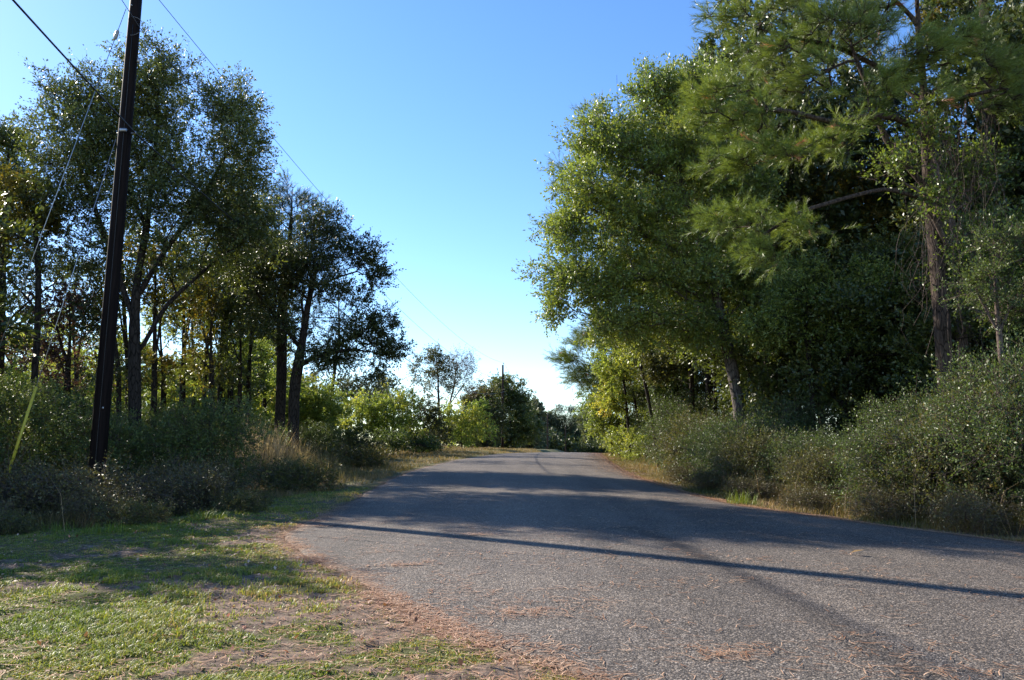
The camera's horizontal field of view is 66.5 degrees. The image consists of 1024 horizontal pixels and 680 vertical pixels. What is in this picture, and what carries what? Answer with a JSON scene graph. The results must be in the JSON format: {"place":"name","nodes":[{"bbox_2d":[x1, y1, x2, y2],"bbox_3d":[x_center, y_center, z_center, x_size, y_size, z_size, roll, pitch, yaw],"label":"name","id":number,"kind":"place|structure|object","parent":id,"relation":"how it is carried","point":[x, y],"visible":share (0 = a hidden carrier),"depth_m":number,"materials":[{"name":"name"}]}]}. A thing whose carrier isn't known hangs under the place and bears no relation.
{"place":"outdoors","nodes":[
{"label":"outdoors","id":0,"kind":"place"},
{"bbox_2d":[0,486,586,679],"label":"grass","id":1,"kind":"structure","parent":0,"point":[76,618],"depth_m":6.47,"materials":[{"name":"green plant"}]},
{"bbox_2d":[0,0,1022,446],"label":"sky","id":2,"kind":"structure","parent":0,"point":[428,121],"materials":[{"name":"blue"}]},
{"bbox_2d":[0,445,1023,679],"bbox_3d":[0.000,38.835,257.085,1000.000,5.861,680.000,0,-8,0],"label":"ground","id":3,"kind":"structure","parent":0,"point":[217,661],"depth_m":6.52,"materials":[{"name":"soil"}]},
{"bbox_2d":[0,508,49,535],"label":"olive bush","id":4,"kind":"object","parent":3,"relation":"on","point":[14,525],"visible":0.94,"depth_m":11.57,"materials":[{"name":"green plant"}]},
{"bbox_2d":[0,191,57,360],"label":"understory tree","id":5,"kind":"object","parent":3,"relation":"on","point":[24,318],"visible":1,"depth_m":20.36,"materials":[{"name":"green plant"}]},
{"bbox_2d":[0,438,67,519],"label":"brown bush","id":6,"kind":"object","parent":3,"relation":"on","point":[4,484],"visible":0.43,"depth_m":13.89,"materials":[{"name":"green plant"}]},
{"bbox_2d":[0,357,88,481],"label":"privet bush","id":7,"kind":"object","parent":3,"relation":"on","point":[37,417],"visible":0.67,"depth_m":19.46,"materials":[{"name":"green plant"}]},
{"bbox_2d":[0,156,88,469],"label":"oak tree","id":8,"kind":"object","parent":3,"relation":"on","point":[13,190],"visible":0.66,"depth_m":24.50,"materials":[{"name":"green plant"}]},
{"bbox_2d":[0,105,91,393],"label":"oak tree","id":9,"kind":"object","parent":3,"relation":"on","point":[6,143],"visible":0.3,"depth_m":29.75,"materials":[{"name":"green plant"}]},
{"bbox_2d":[1,275,115,404],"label":"slender tree","id":10,"kind":"object","parent":3,"relation":"on","point":[53,354],"visible":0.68,"depth_m":28.10,"materials":[{"name":"green plant"}]},
{"bbox_2d":[2,374,146,469],"bbox_3d":[-13.168,2.814,23.323,4.361,3.645,3.801,0,-8,-2],"label":"privet bush","id":11,"kind":"object","parent":3,"relation":"on","point":[79,396],"visible":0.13,"depth_m":23.08,"materials":[{"name":"green plant"}]},
{"bbox_2d":[0,447,164,527],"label":"brown bush","id":12,"kind":"object","parent":3,"relation":"on","point":[53,498],"visible":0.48,"depth_m":13.91,"materials":[{"name":"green plant"}]},
{"bbox_2d":[43,254,122,395],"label":"slender tree","id":13,"kind":"object","parent":3,"relation":"on","point":[75,360],"visible":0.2,"depth_m":33.29,"materials":[{"name":"green plant"}]},
{"bbox_2d":[0,448,167,518],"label":"brown bush","id":14,"kind":"object","parent":3,"relation":"on","point":[71,464],"visible":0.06,"depth_m":15.72,"materials":[{"name":"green plant"}]},
{"bbox_2d":[17,392,167,483],"bbox_3d":[-10.617,2.982,20.254,3.620,3.215,3.776,0,-8,0],"label":"privet bush","id":15,"kind":"object","parent":3,"relation":"on","point":[125,433],"visible":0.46,"depth_m":20.02,"materials":[{"name":"green plant"}]},
{"bbox_2d":[50,474,150,527],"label":"brown bush","id":16,"kind":"object","parent":3,"relation":"on","point":[90,500],"visible":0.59,"depth_m":13.08,"materials":[{"name":"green plant"}]},
{"bbox_2d":[42,333,186,413],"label":"woodland tree","id":17,"kind":"object","parent":3,"relation":"on","point":[92,390],"visible":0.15,"depth_m":36.47,"materials":[{"name":"green plant"}]},
{"bbox_2d":[58,244,170,473],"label":"slender tree","id":18,"kind":"object","parent":3,"relation":"on","point":[119,368],"visible":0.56,"depth_m":26.93,"materials":[{"name":"green plant"}]},
{"bbox_2d":[88,0,142,481],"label":"utility pole","id":19,"kind":"object","parent":3,"relation":"on","point":[103,393],"visible":0.9,"depth_m":18.07,"materials":[{"name":"brown wood"}]},
{"bbox_2d":[12,0,565,437],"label":"telephone cable","id":20,"kind":"object","parent":19,"relation":"attached to","point":[57,48],"visible":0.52,"depth_m":18.02,"materials":[{"name":"black rubber"}]},
{"bbox_2d":[85,217,160,422],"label":"slender tree","id":21,"kind":"object","parent":3,"relation":"on","point":[125,337],"visible":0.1,"depth_m":30.28,"materials":[{"name":"green plant"}]},
{"bbox_2d":[92,494,181,526],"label":"olive bush","id":22,"kind":"object","parent":3,"relation":"on","point":[137,511],"visible":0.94,"depth_m":12.76,"materials":[{"name":"green plant"}]},
{"bbox_2d":[5,19,293,472],"bbox_3d":[-11.835,-3.024,24.989,9.540,15.298,6.163,0,-8,0],"label":"oak tree","id":23,"kind":"object","parent":3,"relation":"on","point":[89,154],"visible":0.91,"depth_m":24.92,"materials":[{"name":"green plant"}]},
{"bbox_2d":[119,296,196,415],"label":"slender tree","id":24,"kind":"object","parent":3,"relation":"on","point":[160,351],"visible":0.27,"depth_m":36.27,"materials":[{"name":"green plant"}]},
{"bbox_2d":[123,231,194,460],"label":"slender tree","id":25,"kind":"object","parent":3,"relation":"on","point":[157,298],"visible":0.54,"depth_m":28.18,"materials":[{"name":"green plant"}]},
{"bbox_2d":[112,456,258,518],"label":"brown bush","id":26,"kind":"object","parent":3,"relation":"on","point":[196,486],"visible":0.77,"depth_m":15.23,"materials":[{"name":"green plant"}]},
{"bbox_2d":[149,222,222,423],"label":"slender tree","id":27,"kind":"object","parent":3,"relation":"on","point":[183,393],"visible":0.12,"depth_m":33.22,"materials":[{"name":"green plant"}]},
{"bbox_2d":[112,447,263,509],"bbox_3d":[-7.474,3.325,17.576,3.284,1.918,2.811,-4,-9,23],"label":"brown bush","id":28,"kind":"object","parent":3,"relation":"on","point":[201,467],"visible":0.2,"depth_m":17.49,"materials":[{"name":"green plant"}]},
{"bbox_2d":[124,378,274,493],"bbox_3d":[-8.226,2.848,20.990,3.439,3.604,3.946,-4,-9,24],"label":"privet bush","id":29,"kind":"object","parent":3,"relation":"on","point":[202,419],"visible":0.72,"depth_m":20.72,"materials":[{"name":"green plant"}]},
{"bbox_2d":[169,273,239,436],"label":"slender tree","id":30,"kind":"object","parent":3,"relation":"on","point":[211,366],"visible":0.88,"depth_m":29.08,"materials":[{"name":"green plant"}]},
{"bbox_2d":[162,247,254,433],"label":"slender tree","id":31,"kind":"object","parent":3,"relation":"on","point":[223,331],"visible":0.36,"depth_m":31.02,"materials":[{"name":"green plant"}]},
{"bbox_2d":[141,177,299,460],"bbox_3d":[-13.188,-1.074,35.601,7.629,13.640,5.393,0,-8,0],"label":"oak tree","id":32,"kind":"object","parent":3,"relation":"on","point":[219,390],"visible":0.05,"depth_m":35.11,"materials":[{"name":"green plant"}]},
{"bbox_2d":[200,290,273,416],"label":"slender tree","id":33,"kind":"object","parent":3,"relation":"on","point":[239,368],"visible":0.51,"depth_m":32.11,"materials":[{"name":"green plant"}]},
{"bbox_2d":[199,294,276,417],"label":"slender tree","id":34,"kind":"object","parent":3,"relation":"on","point":[246,349],"visible":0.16,"depth_m":34.99,"materials":[{"name":"green plant"}]},
{"bbox_2d":[166,338,312,433],"bbox_3d":[-13.691,2.622,37.757,6.324,6.604,6.200,-5,-10,31],"label":"bush","id":35,"kind":"object","parent":3,"relation":"on","point":[269,386],"visible":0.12,"depth_m":37.62,"materials":[{"name":"green plant"}]},
{"bbox_2d":[205,487,276,513],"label":"olive bush","id":36,"kind":"object","parent":3,"relation":"on","point":[248,502],"visible":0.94,"depth_m":14.84,"materials":[{"name":"green plant"}]},
{"bbox_2d":[221,256,289,422],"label":"slender tree","id":37,"kind":"object","parent":3,"relation":"on","point":[248,361],"visible":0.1,"depth_m":34.16,"materials":[{"name":"green plant"}]},
{"bbox_2d":[157,416,386,484],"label":"plume grass","id":38,"kind":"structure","parent":3,"relation":"on","point":[279,452],"depth_m":25.17,"materials":[{"name":"plant"}]},
{"bbox_2d":[0,507,545,679],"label":"fallen leaves","id":39,"kind":"object","parent":3,"relation":"on","point":[460,662],"visible":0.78,"depth_m":6.64,"materials":[{"name":"brown plant"}]},
{"bbox_2d":[252,323,316,417],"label":"slender tree","id":40,"kind":"object","parent":3,"relation":"on","point":[265,403],"visible":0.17,"depth_m":42.10,"materials":[{"name":"green plant"}]},
{"bbox_2d":[236,166,345,443],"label":"pine tree","id":41,"kind":"object","parent":3,"relation":"on","point":[281,381],"visible":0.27,"depth_m":31.39,"materials":[{"name":"green plant"}]},
{"bbox_2d":[241,453,348,492],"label":"olive bush","id":42,"kind":"object","parent":3,"relation":"on","point":[282,477],"visible":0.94,"depth_m":19.85,"materials":[{"name":"green plant"}]},
{"bbox_2d":[266,373,356,436],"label":"yellow bush","id":43,"kind":"object","parent":3,"relation":"on","point":[333,406],"visible":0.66,"depth_m":43.43,"materials":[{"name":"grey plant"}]},
{"bbox_2d":[214,193,416,460],"bbox_3d":[-7.452,-0.104,29.390,7.948,10.596,5.440,0,-8,0],"label":"oak tree","id":44,"kind":"object","parent":3,"relation":"on","point":[276,282],"visible":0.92,"depth_m":29.05,"materials":[{"name":"green plant"}]},
{"bbox_2d":[299,419,346,455],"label":"privet bush","id":45,"kind":"object","parent":3,"relation":"on","point":[321,436],"visible":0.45,"depth_m":37.53,"materials":[{"name":"green plant"}]},
{"bbox_2d":[318,371,394,420],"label":"green bush","id":46,"kind":"object","parent":3,"relation":"on","point":[348,384],"visible":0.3,"depth_m":69.58,"materials":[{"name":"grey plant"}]},
{"bbox_2d":[327,439,398,468],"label":"olive bush","id":47,"kind":"object","parent":3,"relation":"on","point":[368,456],"visible":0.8,"depth_m":33.16,"materials":[{"name":"green plant"}]},
{"bbox_2d":[335,377,427,449],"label":"yellow bush","id":48,"kind":"object","parent":3,"relation":"on","point":[390,417],"visible":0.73,"depth_m":49.31,"materials":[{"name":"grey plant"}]},
{"bbox_2d":[322,419,444,454],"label":"green bush","id":49,"kind":"object","parent":3,"relation":"on","point":[397,441],"visible":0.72,"depth_m":45.37,"materials":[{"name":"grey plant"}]},
{"bbox_2d":[390,388,456,449],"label":"green bush","id":50,"kind":"object","parent":3,"relation":"on","point":[430,417],"visible":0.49,"depth_m":57.46,"materials":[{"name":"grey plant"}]},
{"bbox_2d":[406,339,468,444],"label":"half bare tree","id":51,"kind":"object","parent":3,"relation":"on","point":[432,355],"visible":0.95,"depth_m":78.08,"materials":[{"name":"green plant"}]},
{"bbox_2d":[429,344,487,444],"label":"half bare tree","id":52,"kind":"object","parent":3,"relation":"on","point":[467,366],"visible":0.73,"depth_m":84.21,"materials":[{"name":"green plant"}]},
{"bbox_2d":[428,395,503,448],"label":"yellow bush","id":53,"kind":"object","parent":3,"relation":"on","point":[467,421],"visible":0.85,"depth_m":71.15,"materials":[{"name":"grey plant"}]},
{"bbox_2d":[452,378,515,447],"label":"leafy tree","id":54,"kind":"object","parent":3,"relation":"on","point":[489,393],"visible":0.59,"depth_m":92.13,"materials":[{"name":"green plant"}]},
{"bbox_2d":[0,453,1023,679],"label":"pine needles","id":55,"kind":"object","parent":3,"relation":"on","point":[438,629],"visible":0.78,"depth_m":6.37,"materials":[{"name":"brown plant"}]},
{"bbox_2d":[482,368,546,448],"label":"evergreen tree","id":56,"kind":"object","parent":3,"relation":"on","point":[528,429],"visible":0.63,"depth_m":106.59,"materials":[{"name":"green plant"}]},
{"bbox_2d":[20,444,1023,542],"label":"dry grass","id":57,"kind":"structure","parent":3,"relation":"on","point":[620,462],"depth_m":18.32,"materials":[{"name":"brown plant"}]},
{"bbox_2d":[542,308,643,443],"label":"pine tree","id":58,"kind":"object","parent":3,"relation":"on","point":[564,357],"visible":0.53,"depth_m":45.94,"materials":[{"name":"green plant"}]},
{"bbox_2d":[534,90,659,467],"bbox_3d":[3.716,-3.228,33.884,5.714,17.554,3.754,0,-8,0],"label":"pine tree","id":59,"kind":"object","parent":3,"relation":"on","point":[559,167],"visible":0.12,"depth_m":33.81,"materials":[{"name":"green plant"}]},
{"bbox_2d":[570,333,634,456],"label":"woodland tree","id":60,"kind":"object","parent":3,"relation":"on","point":[601,424],"visible":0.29,"depth_m":49.51,"materials":[{"name":"green plant"}]},
{"bbox_2d":[586,344,667,454],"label":"woodland tree","id":61,"kind":"object","parent":3,"relation":"on","point":[608,400],"visible":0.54,"depth_m":41.77,"materials":[{"name":"green plant"}]},
{"bbox_2d":[617,422,652,460],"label":"green bush","id":62,"kind":"object","parent":3,"relation":"on","point":[639,437],"visible":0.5,"depth_m":40.24,"materials":[{"name":"green plant"}]},
{"bbox_2d":[511,38,796,425],"bbox_3d":[4.918,-2.816,26.856,9.936,14.689,6.178,0,-8,0],"label":"oak tree","id":63,"kind":"object","parent":3,"relation":"on","point":[621,146],"visible":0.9,"depth_m":26.05,"materials":[{"name":"green plant"}]},
{"bbox_2d":[629,311,703,416],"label":"woodland tree","id":64,"kind":"object","parent":3,"relation":"on","point":[672,385],"visible":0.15,"depth_m":37.86,"materials":[{"name":"green plant"}]},
{"bbox_2d":[629,286,728,414],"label":"woodland tree","id":65,"kind":"object","parent":3,"relation":"on","point":[657,372],"visible":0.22,"depth_m":32.66,"materials":[{"name":"green plant"}]},
{"bbox_2d":[635,377,731,463],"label":"green bush","id":66,"kind":"object","parent":3,"relation":"on","point":[661,413],"visible":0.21,"depth_m":32.55,"materials":[{"name":"green plant"}]},
{"bbox_2d":[637,407,732,473],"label":"green bush","id":67,"kind":"object","parent":3,"relation":"on","point":[656,461],"visible":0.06,"depth_m":28.52,"materials":[{"name":"green plant"}]},
{"bbox_2d":[641,399,733,477],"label":"olive bush","id":68,"kind":"object","parent":3,"relation":"on","point":[675,431],"visible":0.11,"depth_m":26.06,"materials":[{"name":"green plant"}]},
{"bbox_2d":[658,413,760,482],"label":"green bush","id":69,"kind":"object","parent":3,"relation":"on","point":[695,440],"visible":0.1,"depth_m":24.18,"materials":[{"name":"green plant"}]},
{"bbox_2d":[679,398,807,480],"bbox_3d":[6.446,2.991,21.233,3.814,2.890,3.408,-1,-8,8],"label":"green bush","id":70,"kind":"object","parent":3,"relation":"on","point":[748,426],"visible":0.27,"depth_m":21.02,"materials":[{"name":"green plant"}]},
{"bbox_2d":[716,470,781,500],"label":"brown bush","id":71,"kind":"object","parent":3,"relation":"on","point":[740,486],"visible":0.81,"depth_m":17.75,"materials":[{"name":"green plant"}]},
{"bbox_2d":[677,255,821,422],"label":"understory tree","id":72,"kind":"object","parent":3,"relation":"on","point":[728,395],"visible":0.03,"depth_m":28.66,"materials":[{"name":"green plant"}]},
{"bbox_2d":[697,417,808,491],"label":"olive bush","id":73,"kind":"object","parent":3,"relation":"on","point":[740,461],"visible":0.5,"depth_m":19.78,"materials":[{"name":"green plant"}]},
{"bbox_2d":[680,241,839,428],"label":"understory tree","id":74,"kind":"object","parent":3,"relation":"on","point":[769,383],"visible":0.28,"depth_m":25.88,"materials":[{"name":"green plant"}]},
{"bbox_2d":[659,0,879,365],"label":"woodland tree","id":75,"kind":"object","parent":3,"relation":"on","point":[802,182],"visible":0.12,"depth_m":29.06,"materials":[{"name":"green plant"}]},
{"bbox_2d":[719,221,838,398],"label":"woodland tree","id":76,"kind":"object","parent":3,"relation":"on","point":[790,245],"visible":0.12,"depth_m":26.71,"materials":[{"name":"green plant"}]},
{"bbox_2d":[744,380,852,460],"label":"green bush","id":77,"kind":"object","parent":3,"relation":"on","point":[804,418],"visible":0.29,"depth_m":22.43,"materials":[{"name":"green plant"}]},
{"bbox_2d":[741,418,856,487],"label":"green bush","id":78,"kind":"object","parent":3,"relation":"on","point":[801,440],"visible":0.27,"depth_m":18.72,"materials":[{"name":"green plant"}]},
{"bbox_2d":[775,478,842,513],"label":"brown bush","id":79,"kind":"object","parent":3,"relation":"on","point":[808,502],"visible":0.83,"depth_m":15.40,"materials":[{"name":"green plant"}]},
{"bbox_2d":[770,437,879,499],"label":"olive bush","id":80,"kind":"object","parent":3,"relation":"on","point":[811,469],"visible":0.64,"depth_m":16.80,"materials":[{"name":"green plant"}]},
{"bbox_2d":[736,246,921,435],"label":"leafy tree","id":81,"kind":"object","parent":3,"relation":"on","point":[796,285],"visible":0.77,"depth_m":22.98,"materials":[{"name":"green plant"}]},
{"bbox_2d":[673,0,1023,396],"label":"pine tree","id":82,"kind":"object","parent":3,"relation":"on","point":[1007,72],"visible":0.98,"depth_m":18.49,"materials":[{"name":"green plant"}]},
{"bbox_2d":[888,88,1017,381],"bbox_3d":[10.835,-2.842,19.162,2.974,8.124,3.439,-3,-9,18],"label":"vine tangle","id":83,"kind":"object","parent":82,"relation":"hanging from","point":[971,198],"visible":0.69,"depth_m":18.88,"materials":[{"name":"green plant"}]},
{"bbox_2d":[784,159,914,436],"bbox_3d":[13.285,-1.203,30.575,5.003,11.752,4.192,-2,-9,13],"label":"woodland tree","id":84,"kind":"object","parent":3,"relation":"on","point":[874,215],"visible":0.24,"depth_m":30.24,"materials":[{"name":"green plant"}]},
{"bbox_2d":[750,241,954,464],"bbox_3d":[10.000,0.586,23.545,4.817,7.174,5.403,0,-8,1],"label":"understory tree","id":85,"kind":"object","parent":3,"relation":"on","point":[845,379],"visible":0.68,"depth_m":22.39,"materials":[{"name":"green plant"}]},
{"bbox_2d":[780,34,943,425],"bbox_3d":[14.060,-4.260,31.794,7.363,18.043,7.095,-3,-9,22],"label":"woodland tree","id":86,"kind":"object","parent":3,"relation":"on","point":[851,82],"visible":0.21,"depth_m":31.29,"materials":[{"name":"green plant"}]},
{"bbox_2d":[818,217,931,411],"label":"leafy tree","id":87,"kind":"object","parent":3,"relation":"on","point":[874,243],"visible":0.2,"depth_m":24.15,"materials":[{"name":"green plant"}]},
{"bbox_2d":[810,0,941,204],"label":"woodland tree","id":88,"kind":"object","parent":3,"relation":"on","point":[877,58],"visible":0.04,"depth_m":35.66,"materials":[{"name":"green plant"}]},
{"bbox_2d":[834,475,929,524],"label":"brown bush","id":89,"kind":"object","parent":3,"relation":"on","point":[886,507],"visible":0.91,"depth_m":13.69,"materials":[{"name":"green plant"}]},
{"bbox_2d":[815,401,964,510],"bbox_3d":[7.572,2.381,15.203,3.288,2.414,3.680,-4,-9,26],"label":"green bush","id":90,"kind":"object","parent":3,"relation":"on","point":[845,444],"visible":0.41,"depth_m":14.87,"materials":[{"name":"green plant"}]},
{"bbox_2d":[837,369,965,466],"bbox_3d":[9.171,2.141,17.551,3.608,2.950,4.039,-4,-9,28],"label":"green bush","id":91,"kind":"object","parent":3,"relation":"on","point":[902,409],"visible":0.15,"depth_m":17.54,"materials":[{"name":"green plant"}]},
{"bbox_2d":[832,20,976,263],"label":"pine tree","id":92,"kind":"object","parent":3,"relation":"on","point":[883,145],"visible":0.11,"depth_m":30.97,"materials":[{"name":"green plant"}]},
{"bbox_2d":[832,395,1023,524],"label":"olive bush","id":93,"kind":"object","parent":3,"relation":"on","point":[926,478],"visible":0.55,"depth_m":13.81,"materials":[{"name":"green plant"}]},
{"bbox_2d":[833,74,1023,375],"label":"vine covered tree","id":94,"kind":"object","parent":3,"relation":"on","point":[945,186],"visible":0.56,"depth_m":18.99,"materials":[{"name":"green plant"}]},
{"bbox_2d":[834,248,1022,425],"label":"understory tree","id":95,"kind":"object","parent":3,"relation":"on","point":[876,369],"visible":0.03,"depth_m":23.40,"materials":[{"name":"green plant"}]},
{"bbox_2d":[844,256,1023,415],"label":"understory tree","id":96,"kind":"object","parent":3,"relation":"on","point":[923,333],"visible":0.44,"depth_m":20.36,"materials":[{"name":"green plant"}]},
{"bbox_2d":[848,178,1023,399],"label":"understory tree","id":97,"kind":"object","parent":3,"relation":"on","point":[910,230],"visible":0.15,"depth_m":23.07,"materials":[{"name":"green plant"}]},
{"bbox_2d":[891,0,1023,195],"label":"woodland tree","id":98,"kind":"object","parent":3,"relation":"on","point":[933,16],"visible":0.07,"depth_m":29.61,"materials":[{"name":"green plant"}]},
{"bbox_2d":[894,363,1023,524],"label":"green bush","id":99,"kind":"object","parent":3,"relation":"on","point":[993,430],"visible":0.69,"depth_m":13.30,"materials":[{"name":"green plant"}]},
{"bbox_2d":[903,352,1023,500],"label":"olive bush","id":100,"kind":"object","parent":3,"relation":"on","point":[990,391],"visible":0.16,"depth_m":14.57,"materials":[{"name":"green plant"}]},
{"bbox_2d":[909,483,1023,535],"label":"brown bush","id":101,"kind":"object","parent":3,"relation":"on","point":[989,517],"visible":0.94,"depth_m":12.19,"materials":[{"name":"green plant"}]},
{"bbox_2d":[909,319,1023,482],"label":"green bush","id":102,"kind":"object","parent":3,"relation":"on","point":[988,372],"visible":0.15,"depth_m":15.25,"materials":[{"name":"green plant"}]},
{"bbox_2d":[910,0,1023,336],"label":"woodland tree","id":103,"kind":"object","parent":3,"relation":"on","point":[1010,135],"visible":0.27,"depth_m":24.99,"materials":[{"name":"green plant"}]},
{"bbox_2d":[932,205,1023,375],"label":"leafy tree","id":104,"kind":"object","parent":3,"relation":"on","point":[995,268],"visible":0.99,"depth_m":16.78,"materials":[{"name":"green plant"}]},
{"bbox_2d":[285,452,1023,679],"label":"road","id":105,"kind":"structure","parent":0,"point":[561,482],"depth_m":7.84,"materials":[{"name":"grey asphalt"}]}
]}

